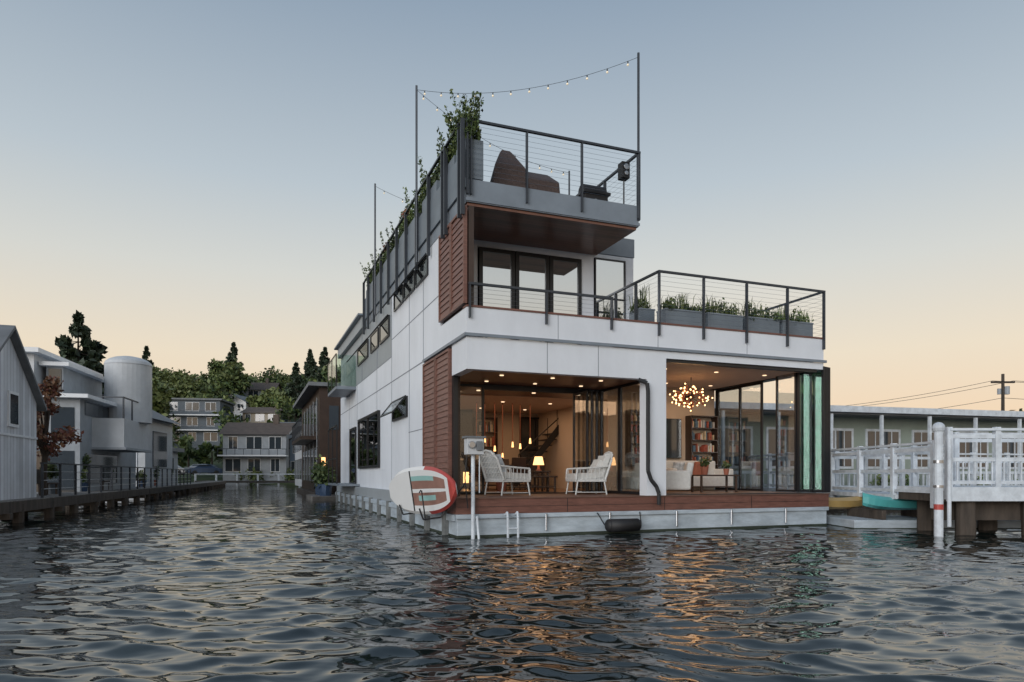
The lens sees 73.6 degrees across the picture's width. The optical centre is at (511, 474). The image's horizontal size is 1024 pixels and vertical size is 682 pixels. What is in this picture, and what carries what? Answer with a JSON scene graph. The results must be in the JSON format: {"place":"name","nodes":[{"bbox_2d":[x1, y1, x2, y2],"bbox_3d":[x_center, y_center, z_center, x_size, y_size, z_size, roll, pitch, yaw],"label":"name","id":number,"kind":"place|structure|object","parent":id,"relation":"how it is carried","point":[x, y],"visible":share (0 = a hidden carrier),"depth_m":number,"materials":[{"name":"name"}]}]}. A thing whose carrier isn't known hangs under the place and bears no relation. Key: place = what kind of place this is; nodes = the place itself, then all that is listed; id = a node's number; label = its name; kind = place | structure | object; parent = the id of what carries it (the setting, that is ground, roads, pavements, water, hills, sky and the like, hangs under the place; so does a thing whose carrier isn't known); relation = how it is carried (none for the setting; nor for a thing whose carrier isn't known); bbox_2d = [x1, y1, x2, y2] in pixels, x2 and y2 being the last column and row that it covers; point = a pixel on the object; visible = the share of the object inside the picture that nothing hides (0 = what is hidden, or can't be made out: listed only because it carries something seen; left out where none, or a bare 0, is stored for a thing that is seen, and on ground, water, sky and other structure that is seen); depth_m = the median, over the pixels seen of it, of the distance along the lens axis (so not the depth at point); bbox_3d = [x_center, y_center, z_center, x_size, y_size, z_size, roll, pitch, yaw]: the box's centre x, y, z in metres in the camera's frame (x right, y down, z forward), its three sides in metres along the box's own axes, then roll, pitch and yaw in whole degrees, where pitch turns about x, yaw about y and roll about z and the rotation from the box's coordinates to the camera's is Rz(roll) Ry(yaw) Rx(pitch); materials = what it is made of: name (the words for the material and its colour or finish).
{"place":"outdoors","nodes":[
{"label":"outdoors","id":0,"kind":"place"},
{"bbox_2d":[178,413,300,483],"bbox_3d":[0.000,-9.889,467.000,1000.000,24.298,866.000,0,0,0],"label":"ground","id":1,"kind":"structure","parent":0,"point":[208,477],"depth_m":96.42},
{"bbox_2d":[55,310,107,393],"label":"conifer tree","id":2,"kind":"object","parent":1,"relation":"on","point":[89,355],"visible":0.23,"depth_m":59.58,"materials":[{"name":"green plant"}]},
{"bbox_2d":[142,346,154,368],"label":"conifer tree","id":3,"kind":"object","parent":1,"relation":"on","point":[146,353],"visible":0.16,"depth_m":177.56,"materials":[{"name":"green plant"}]},
{"bbox_2d":[152,365,165,381],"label":"deciduous tree","id":4,"kind":"object","parent":1,"relation":"on","point":[155,371],"visible":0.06,"depth_m":161.25,"materials":[{"name":"green plant"}]},
{"bbox_2d":[152,378,184,445],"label":"deciduous tree","id":5,"kind":"object","parent":1,"relation":"on","point":[161,398],"visible":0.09,"depth_m":62.01,"materials":[{"name":"green plant"}]},
{"bbox_2d":[172,447,183,483],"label":"boat shed","id":6,"kind":"object","parent":1,"relation":"on","point":[175,451],"visible":0.07,"depth_m":54.92,"materials":[{"name":"grey paint"}]},
{"bbox_2d":[154,369,213,397],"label":"deciduous tree","id":7,"kind":"object","parent":1,"relation":"on","point":[182,386],"visible":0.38,"depth_m":145.92,"materials":[{"name":"green plant"}]},
{"bbox_2d":[168,398,234,450],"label":"hillside modern house","id":8,"kind":"structure","parent":1,"relation":"on","point":[196,422],"depth_m":127.83,"materials":[{"name":"stone"}]},
{"bbox_2d":[168,402,229,440],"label":"windows","id":9,"kind":"structure","parent":8,"relation":"in","point":[189,406],"depth_m":127.69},
{"bbox_2d":[188,464,222,474],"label":"parked car","id":10,"kind":"object","parent":1,"relation":"on","point":[208,468],"visible":0.77,"depth_m":91.81,"materials":[{"name":"metal"}]},
{"bbox_2d":[195,358,252,396],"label":"deciduous tree","id":11,"kind":"object","parent":1,"relation":"on","point":[232,376],"visible":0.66,"depth_m":162.74,"materials":[{"name":"green plant"}]},
{"bbox_2d":[223,342,243,372],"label":"conifer tree","id":12,"kind":"object","parent":1,"relation":"on","point":[232,356],"visible":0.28,"depth_m":181.39,"materials":[{"name":"green plant"}]},
{"bbox_2d":[224,394,249,420],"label":"hillside white house","id":13,"kind":"structure","parent":1,"relation":"on","point":[241,404],"depth_m":147.88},
{"bbox_2d":[154,366,323,467],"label":"hillside trees","id":14,"kind":"object","parent":1,"relation":"on","point":[201,453],"visible":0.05,"depth_m":128.86,"materials":[{"name":"green plant"}]},
{"bbox_2d":[194,474,294,484],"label":"shore dock","id":15,"kind":"object","parent":1,"relation":"on","point":[257,481],"visible":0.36,"depth_m":82.09,"materials":[{"name":"white paint"}]},
{"bbox_2d":[217,414,294,484],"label":"shore house","id":16,"kind":"structure","parent":1,"relation":"on","point":[264,448],"depth_m":89.62,"materials":[{"name":"grey paint"}]},
{"bbox_2d":[217,436,289,471],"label":"windows","id":17,"kind":"structure","parent":16,"relation":"in","point":[252,442],"depth_m":89.40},
{"bbox_2d":[240,378,281,396],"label":"hill house","id":18,"kind":"structure","parent":1,"relation":"on","point":[257,388],"depth_m":174.98,"materials":[{"name":"grey paint"}]},
{"bbox_2d":[233,466,293,484],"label":"shoreline shrubs","id":19,"kind":"object","parent":1,"relation":"on","point":[254,477],"visible":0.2,"depth_m":88.92,"materials":[{"name":"green plant"}]},
{"bbox_2d":[240,406,293,422],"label":"hill house","id":20,"kind":"structure","parent":1,"relation":"on","point":[258,414],"depth_m":136.00,"materials":[{"name":"beige"}]},
{"bbox_2d":[245,414,287,421],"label":"windows","id":21,"kind":"structure","parent":20,"relation":"in","point":[258,417],"depth_m":135.92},
{"bbox_2d":[245,386,292,407],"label":"deciduous tree","id":22,"kind":"object","parent":1,"relation":"on","point":[260,400],"visible":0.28,"depth_m":148.29,"materials":[{"name":"green plant"}]},
{"bbox_2d":[290,438,294,473],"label":"shore cottage","id":23,"kind":"structure","parent":1,"relation":"on","point":[292,456],"depth_m":91.84,"materials":[{"name":"blue"}]},
{"bbox_2d":[284,362,306,417],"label":"conifer tree","id":24,"kind":"object","parent":1,"relation":"on","point":[297,385],"visible":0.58,"depth_m":164.27,"materials":[{"name":"green plant"}]},
{"bbox_2d":[303,348,317,378],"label":"conifer tree","id":25,"kind":"object","parent":1,"relation":"on","point":[310,367],"visible":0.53,"depth_m":189.04,"materials":[{"name":"green plant"}]},
{"bbox_2d":[314,347,330,381],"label":"conifer tree","id":26,"kind":"object","parent":1,"relation":"on","point":[324,359],"visible":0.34,"depth_m":175.28,"materials":[{"name":"green plant"}]},
{"bbox_2d":[321,364,340,382],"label":"deciduous tree","id":27,"kind":"object","parent":1,"relation":"on","point":[324,370],"visible":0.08,"depth_m":148.57,"materials":[{"name":"green plant"}]},
{"bbox_2d":[0,484,1023,681],"bbox_3d":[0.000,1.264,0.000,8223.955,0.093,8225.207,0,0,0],"label":"water","id":28,"kind":"structure","parent":0,"point":[261,583],"depth_m":6.85,"materials":[{"name":"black liquid"}]},
{"bbox_2d":[0,481,225,522],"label":"wooden dock","id":29,"kind":"object","parent":28,"relation":"in","point":[16,510],"visible":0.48,"depth_m":24.18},
{"bbox_2d":[0,325,46,499],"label":"white boathouse","id":30,"kind":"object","parent":29,"relation":"on","point":[22,401],"visible":0.98,"depth_m":18.68,"materials":[{"name":"wood"}]},
{"bbox_2d":[0,390,37,439],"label":"window","id":31,"kind":"structure","parent":30,"relation":"in","point":[12,397],"depth_m":18.39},
{"bbox_2d":[36,375,83,495],"bbox_3d":[-14.829,-1.109,21.766,2.076,4.148,2.181,0,0,-35],"label":"red maple tree","id":32,"kind":"object","parent":29,"relation":"on","point":[45,447],"visible":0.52,"depth_m":21.76,"materials":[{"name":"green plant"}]},
{"bbox_2d":[24,347,150,493],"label":"house","id":33,"kind":"structure","parent":29,"relation":"on","point":[124,440],"depth_m":28.23,"materials":[{"name":"grey paint"}]},
{"bbox_2d":[36,369,137,491],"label":"windows","id":34,"kind":"structure","parent":33,"relation":"attached to","point":[64,416],"depth_m":27.33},
{"bbox_2d":[104,356,151,423],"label":"silo tower","id":35,"kind":"structure","parent":33,"relation":"on","point":[129,377],"depth_m":30.20,"materials":[{"name":"metal"}]},
{"bbox_2d":[36,469,155,494],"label":"planter boxes","id":36,"kind":"object","parent":29,"relation":"on","point":[53,485],"visible":0.37,"depth_m":23.67,"materials":[{"name":"wood"}]},
{"bbox_2d":[40,453,159,482],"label":"dock shrubs","id":37,"kind":"object","parent":36,"relation":"on","point":[55,472],"visible":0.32,"depth_m":27.09,"materials":[{"name":"green plant"}]},
{"bbox_2d":[40,462,190,497],"bbox_3d":[-18.144,0.150,34.133,0.100,1.020,30.500,0,0,-18],"label":"dock railing","id":38,"kind":"object","parent":29,"relation":"on","point":[75,479],"visible":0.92,"depth_m":25.72,"materials":[{"name":"metal"}]},
{"bbox_2d":[102,394,180,494],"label":"float house","id":39,"kind":"structure","parent":29,"relation":"on","point":[160,438],"depth_m":41.68,"materials":[{"name":"metal"}]},
{"bbox_2d":[136,431,166,468],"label":"windows","id":40,"kind":"structure","parent":39,"relation":"in","point":[159,438],"depth_m":41.68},
{"bbox_2d":[289,423,301,486],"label":"grey floating house","id":41,"kind":"structure","parent":28,"relation":"on","point":[298,465],"depth_m":59.57,"materials":[{"name":"wood"}]},
{"bbox_2d":[292,381,340,494],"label":"dark floating house","id":42,"kind":"structure","parent":28,"relation":"on","point":[321,410],"depth_m":37.67,"materials":[{"name":"brown wood"}]},
{"bbox_2d":[306,454,335,500],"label":"potted shrubs","id":43,"kind":"object","parent":42,"relation":"on","point":[323,489],"visible":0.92,"depth_m":33.88,"materials":[{"name":"green plant"}]},
{"bbox_2d":[321,406,338,464],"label":"windows","id":44,"kind":"structure","parent":42,"relation":"in","point":[333,410],"depth_m":37.05,"materials":[{"name":"black"}]},
{"bbox_2d":[462,436,485,538],"bbox_3d":[-0.746,0.350,13.513,0.420,2.220,0.310,0,0,-21],"label":"power pedestal","id":45,"kind":"object","parent":28,"relation":"in","point":[473,446],"visible":0.91,"depth_m":13.48,"materials":[{"name":"white paint"}]},
{"bbox_2d":[335,491,828,537],"bbox_3d":[-0.244,1.260,24.598,9.680,1.000,20.104,0,0,-21],"label":"float hull","id":46,"kind":"object","parent":28,"relation":"on","point":[530,524],"visible":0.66,"depth_m":15.35,"materials":[{"name":"concrete"}]},
{"bbox_2d":[475,511,518,538],"bbox_3d":[-0.301,1.199,13.735,0.920,0.924,0.235,0,0,-21],"label":"swim ladder","id":47,"kind":"object","parent":46,"relation":"attached to","point":[506,514],"visible":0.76,"depth_m":13.75,"materials":[{"name":"metal"}]},
{"bbox_2d":[337,486,829,514],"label":"deck","id":48,"kind":"structure","parent":46,"relation":"on","point":[533,503],"depth_m":15.23,"materials":[{"name":"wood"}]},
{"bbox_2d":[399,482,464,520],"bbox_3d":[-1.720,0.531,14.483,0.967,0.761,1.936,0,0,-21],"label":"board rack","id":49,"kind":"object","parent":48,"relation":"on","point":[441,516],"visible":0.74,"depth_m":13.60,"materials":[{"name":"metal"}]},
{"bbox_2d":[389,466,456,513],"bbox_3d":[-1.929,0.329,14.403,0.112,1.010,3.300,-9,3,-32],"label":"paddle board","id":50,"kind":"object","parent":49,"relation":"attached to","point":[437,487],"visible":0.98,"depth_m":14.12,"materials":[{"name":"red paint"}]},
{"bbox_2d":[480,450,530,495],"bbox_3d":[-0.192,-0.050,15.474,0.989,1.025,0.844,0,0,-33],"label":"patio chair","id":51,"kind":"object","parent":48,"relation":"on","point":[494,466],"visible":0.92,"depth_m":15.26,"materials":[{"name":"white wicker"}]},
{"bbox_2d":[341,239,823,495],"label":"walls","id":52,"kind":"structure","parent":48,"relation":"on","point":[471,353],"depth_m":15.74,"materials":[{"name":"white paint"}]},
{"bbox_2d":[422,205,473,476],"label":"slatted shutters","id":53,"kind":"object","parent":52,"relation":"attached to","point":[456,269],"visible":0.85,"depth_m":14.98,"materials":[{"name":"brown wood"}]},
{"bbox_2d":[334,179,639,358],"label":"roof slab","id":54,"kind":"structure","parent":52,"relation":"on","point":[514,198],"depth_m":14.63,"materials":[{"name":"grey metal"}]},
{"bbox_2d":[374,52,639,314],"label":"light poles","id":55,"kind":"object","parent":54,"relation":"on","point":[416,147],"visible":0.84,"depth_m":17.22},
{"bbox_2d":[421,58,634,97],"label":"string lights","id":56,"kind":"object","parent":55,"relation":"attached to","point":[528,88],"visible":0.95,"depth_m":16.05,"materials":[{"name":"rubber"}]},
{"bbox_2d":[490,150,559,192],"bbox_3d":[0.206,-6.580,15.253,1.693,1.279,0.745,0,0,-21],"label":"bean bag chair","id":57,"kind":"object","parent":54,"relation":"on","point":[518,173],"visible":0.41,"depth_m":14.95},
{"bbox_2d":[618,161,629,203],"bbox_3d":[2.503,-6.450,15.288,0.200,1.020,0.230,0,0,-21],"label":"outdoor speaker","id":58,"kind":"object","parent":54,"relation":"on","point":[622,171],"visible":0.86,"depth_m":15.23},
{"bbox_2d":[460,202,637,389],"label":"soffits","id":59,"kind":"object","parent":52,"relation":"on","point":[520,228],"visible":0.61,"depth_m":15.26,"materials":[{"name":"brown wood"}]},
{"bbox_2d":[328,247,829,495],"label":"window frames","id":60,"kind":"structure","parent":52,"relation":"in","point":[340,391],"depth_m":16.97,"materials":[{"name":"metal"}]},
{"bbox_2d":[328,251,820,491],"bbox_3d":[-1.862,-2.469,21.063,8.197,5.708,20.548,0,0,-56],"label":"window glass","id":61,"kind":"object","parent":60,"relation":"in","point":[609,274],"visible":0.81,"depth_m":17.11,"materials":[{"name":"glass"}]},
{"bbox_2d":[341,280,826,480],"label":"wall seams","id":62,"kind":"structure","parent":52,"relation":"attached to","point":[458,338],"depth_m":15.43,"materials":[{"name":"grey metal"}]},
{"bbox_2d":[363,117,825,349],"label":"railings","id":63,"kind":"object","parent":52,"relation":"on","point":[457,172],"visible":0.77,"depth_m":15.43,"materials":[{"name":"metal"}]},
{"bbox_2d":[360,89,483,286],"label":"roof garden plants","id":64,"kind":"object","parent":63,"relation":"on","point":[452,146],"visible":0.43,"depth_m":14.72,"materials":[{"name":"green plant"}]},
{"bbox_2d":[628,284,656,321],"bbox_3d":[3.100,-4.016,16.355,0.763,1.351,0.900,0,0,42],"label":"planter box","id":65,"kind":"object","parent":52,"relation":"on","point":[645,312],"visible":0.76,"depth_m":16.23,"materials":[{"name":"metal"}]},
{"bbox_2d":[638,378,660,504],"bbox_3d":[3.030,-0.740,15.098,0.530,2.800,0.134,0,0,-7],"label":"downpipe","id":66,"kind":"object","parent":52,"relation":"attached to","point":[648,472],"visible":1,"depth_m":15.04,"materials":[{"name":"metal"}]},
{"bbox_2d":[656,294,701,325],"bbox_3d":[3.884,-3.800,15.800,1.187,0.920,0.711,0,0,-21],"label":"planter box","id":67,"kind":"object","parent":52,"relation":"on","point":[677,312],"visible":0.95,"depth_m":15.69,"materials":[{"name":"metal"}]},
{"bbox_2d":[698,294,743,329],"bbox_3d":[4.958,-3.812,16.253,1.246,0.943,0.687,0,0,-21],"label":"planter box","id":68,"kind":"object","parent":52,"relation":"on","point":[721,319],"visible":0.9,"depth_m":16.13,"materials":[{"name":"metal"}]},
{"bbox_2d":[736,296,784,332],"bbox_3d":[6.006,-3.808,16.643,1.259,0.936,0.628,0,0,-21],"label":"planter box","id":69,"kind":"object","parent":52,"relation":"on","point":[765,320],"visible":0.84,"depth_m":16.52,"materials":[{"name":"metal"}]},
{"bbox_2d":[777,304,813,336],"bbox_3d":[6.995,-3.808,17.071,1.338,0.936,0.678,0,0,-21],"label":"planter box","id":70,"kind":"object","parent":52,"relation":"on","point":[796,322],"visible":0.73,"depth_m":16.90,"materials":[{"name":"metal"}]},
{"bbox_2d":[565,451,612,494],"bbox_3d":[1.847,-0.050,16.160,0.989,1.025,0.844,0,0,-13],"label":"patio chair","id":71,"kind":"object","parent":48,"relation":"on","point":[599,469],"visible":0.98,"depth_m":15.86,"materials":[{"name":"white wicker"}]},
{"bbox_2d":[460,363,805,494],"bbox_3d":[1.716,-2.490,19.743,8.850,5.900,8.850,0,0,-21],"label":"interior shell","id":72,"kind":"object","parent":48,"relation":"on","point":[558,455],"visible":0.21,"depth_m":20.38,"materials":[{"name":"paint"}]},
{"bbox_2d":[460,409,472,488],"bbox_3d":[-1.528,-0.838,22.395,0.500,2.565,0.570,0,0,-21],"label":"fireplace","id":73,"kind":"object","parent":72,"relation":"on","point":[466,422],"visible":0.41,"depth_m":22.20,"materials":[{"name":"orange"}]},
{"bbox_2d":[468,459,480,488],"bbox_3d":[-1.058,-0.027,21.035,0.466,0.944,0.521,0,0,-21],"label":"dining chair","id":74,"kind":"object","parent":72,"relation":"on","point":[476,462],"visible":0.14,"depth_m":21.21,"materials":[{"name":"brown wood"}]},
{"bbox_2d":[473,417,497,476],"bbox_3d":[-0.905,-0.940,23.143,0.800,2.000,0.300,0,0,-21],"label":"bookshelf","id":75,"kind":"object","parent":72,"relation":"attached to","point":[489,428],"visible":0.33,"depth_m":23.12,"materials":[{"name":"brown wood"}]},
{"bbox_2d":[496,470,507,492],"bbox_3d":[-0.257,0.092,17.040,0.443,0.706,0.460,0,0,-21],"label":"potted plant","id":76,"kind":"object","parent":72,"relation":"on","point":[499,486],"visible":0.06,"depth_m":16.93,"materials":[{"name":"green ceramic"}]},
{"bbox_2d":[468,464,538,489],"bbox_3d":[-0.237,0.070,20.572,2.000,0.750,0.950,0,0,-21],"label":"dining table","id":77,"kind":"object","parent":72,"relation":"on","point":[495,484],"visible":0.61,"depth_m":20.51,"materials":[{"name":"brown wood"}]},
{"bbox_2d":[511,457,525,489],"bbox_3d":[0.117,-0.027,19.929,0.466,0.944,0.521,0,0,-21],"label":"dining chair","id":78,"kind":"object","parent":72,"relation":"on","point":[518,462],"visible":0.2,"depth_m":19.72,"materials":[{"name":"brown wood"}]},
{"bbox_2d":[519,417,538,475],"bbox_3d":[1.320,-0.970,24.099,2.240,2.060,0.105,0,0,-21],"label":"mullioned window","id":79,"kind":"structure","parent":72,"relation":"attached to","point":[525,429],"depth_m":23.80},
{"bbox_2d":[505,476,557,491],"bbox_3d":[0.467,0.235,17.628,1.300,0.420,0.600,0,0,-21],"label":"coffee table","id":80,"kind":"object","parent":72,"relation":"on","point":[547,486],"visible":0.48,"depth_m":17.50,"materials":[{"name":"brown wood"}]},
{"bbox_2d":[507,418,558,483],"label":"staircase","id":81,"kind":"structure","parent":72,"relation":"on","point":[550,439],"depth_m":22.25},
{"bbox_2d":[530,458,544,489],"bbox_3d":[0.677,-0.027,20.144,0.466,0.944,0.521,0,0,-21],"label":"dining chair","id":82,"kind":"object","parent":72,"relation":"on","point":[534,467],"visible":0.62,"depth_m":19.96,"materials":[{"name":"brown wood"}]},
{"bbox_2d":[526,471,550,491],"bbox_3d":[0.708,0.170,18.256,0.500,0.550,0.500,0,0,-21],"label":"side table","id":83,"kind":"object","parent":72,"relation":"on","point":[541,479],"visible":0.59,"depth_m":18.12,"materials":[{"name":"brown wood"}]},
{"bbox_2d":[533,457,543,470],"bbox_3d":[0.708,-0.295,18.256,0.300,0.380,0.300,0,0,-21],"label":"table lamp","id":84,"kind":"object","parent":83,"relation":"on","point":[538,461],"visible":1,"depth_m":18.16,"materials":[{"name":"fabric"}]},
{"bbox_2d":[666,418,680,457],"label":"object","id":85,"kind":"object","parent":72,"relation":"attached to","point":[673,438],"visible":0.82,"depth_m":20.01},
{"bbox_2d":[666,462,693,489],"bbox_3d":[4.024,0.029,16.833,0.798,0.671,0.880,0,0,9],"label":"armchair","id":86,"kind":"object","parent":72,"relation":"on","point":[678,479],"visible":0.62,"depth_m":16.41,"materials":[{"name":"white fabric"}]},
{"bbox_2d":[669,383,712,410],"bbox_3d":[4.733,-2.108,17.953,1.018,0.905,1.090,0,0,-21],"label":"chandelier","id":87,"kind":"object","parent":72,"relation":"hanging from","point":[683,398],"visible":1,"depth_m":17.89,"materials":[{"name":"brown"}]},
{"bbox_2d":[666,460,732,485],"bbox_3d":[5.160,-0.030,19.354,2.040,0.750,0.850,0,0,-21],"label":"sofa","id":88,"kind":"object","parent":72,"relation":"on","point":[707,480],"visible":0.41,"depth_m":19.27,"materials":[{"name":"white fabric"}]},
{"bbox_2d":[685,415,717,468],"bbox_3d":[5.627,-0.840,20.300,0.950,1.800,0.300,0,0,-21],"label":"bookshelf","id":89,"kind":"object","parent":72,"relation":"attached to","point":[711,436],"visible":0.72,"depth_m":20.23,"materials":[{"name":"brown wood"}]},
{"bbox_2d":[691,475,738,491],"bbox_3d":[5.242,0.220,17.751,1.200,0.450,0.500,0,0,-21],"label":"console table","id":90,"kind":"object","parent":72,"relation":"on","point":[701,486],"visible":0.95,"depth_m":17.65,"materials":[{"name":"brown wood"}]},
{"bbox_2d":[698,454,712,474],"bbox_3d":[4.957,-0.275,17.652,0.340,0.540,0.302,0,0,-39],"label":"potted plant","id":91,"kind":"object","parent":90,"relation":"on","point":[705,463],"visible":1,"depth_m":17.59,"materials":[{"name":"green plant"}]},
{"bbox_2d":[721,460,731,474],"bbox_3d":[5.554,-0.202,17.769,0.282,0.395,0.219,0,0,-21],"label":"potted plant","id":92,"kind":"object","parent":90,"relation":"on","point":[726,465],"visible":1,"depth_m":17.74,"materials":[{"name":"green plant"}]},
{"bbox_2d":[597,512,641,531],"bbox_3d":[2.367,1.012,14.711,1.071,0.416,0.310,0,0,-21],"label":"boat fender","id":93,"kind":"object","parent":46,"relation":"attached to","point":[623,525],"visible":1,"depth_m":14.59,"materials":[{"name":"rubber"}]},
{"bbox_2d":[714,401,1023,509],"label":"sage green houseboat","id":94,"kind":"object","parent":28,"relation":"on","point":[855,426],"visible":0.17,"depth_m":27.41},
{"bbox_2d":[714,401,1023,509],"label":"building","id":95,"kind":"structure","parent":94,"relation":"in","point":[850,426],"depth_m":27.41,"materials":[{"name":"green"}]},
{"bbox_2d":[763,440,1023,507],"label":"railing","id":96,"kind":"object","parent":94,"relation":"on","point":[860,455],"visible":0.41,"depth_m":18.39,"materials":[{"name":"white paint"}]},
{"bbox_2d":[869,474,1020,491],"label":"houseboat shrubs","id":97,"kind":"object","parent":94,"relation":"on","point":[879,482],"visible":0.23,"depth_m":25.99,"materials":[{"name":"green plant"}]},
{"bbox_2d":[826,508,1020,528],"bbox_3d":[10.000,1.150,16.950,4.040,0.620,1.940,0,0,0],"label":"kayak float","id":98,"kind":"object","parent":28,"relation":"on","point":[858,518],"visible":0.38,"depth_m":16.10,"materials":[{"name":"concrete"}]},
{"bbox_2d":[828,496,863,508],"bbox_3d":[8.400,0.670,17.600,1.900,0.420,0.570,0,0,-14],"label":"yellow kayak","id":99,"kind":"object","parent":98,"relation":"on","point":[845,502],"visible":0.56,"depth_m":17.41,"materials":[{"name":"plastic"}]},
{"bbox_2d":[862,493,916,509],"bbox_3d":[9.450,0.630,16.400,2.300,0.420,0.770,0,0,-8],"label":"teal kayak","id":100,"kind":"object","parent":98,"relation":"on","point":[879,502],"visible":0.48,"depth_m":16.12,"materials":[{"name":"plastic"}]},
{"bbox_2d":[846,374,1023,410],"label":"utility pole","id":101,"kind":"object","parent":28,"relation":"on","point":[1003,390],"visible":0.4,"depth_m":59.91,"materials":[{"name":"weathered wood"},{"name":"rubber"},{"name":"metal"}]},
{"bbox_2d":[932,422,950,536],"bbox_3d":[8.794,0.390,14.000,0.388,2.940,0.240,0,0,0],"label":"white pipe piling","id":102,"kind":"object","parent":28,"relation":"in","point":[938,428],"visible":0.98,"depth_m":13.95,"materials":[{"name":"paint"}]},
{"bbox_2d":[897,427,1023,534],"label":"white pier","id":103,"kind":"structure","parent":28,"relation":"in","point":[987,507],"depth_m":14.20,"materials":[{"name":"paint"}]},
{"bbox_2d":[0,0,1023,410],"label":"sky","id":104,"kind":"structure","parent":0,"point":[190,179],"materials":[{"name":"blue"}]},
{"bbox_2d":[576,184,610,200],"bbox_3d":[1.889,-6.349,16.022,0.700,0.818,0.520,0,0,-21],"label":"gas grill","id":105,"kind":"object","parent":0,"point":[588,190],"visible":0.38,"depth_m":15.85,"materials":[{"name":"metal"}]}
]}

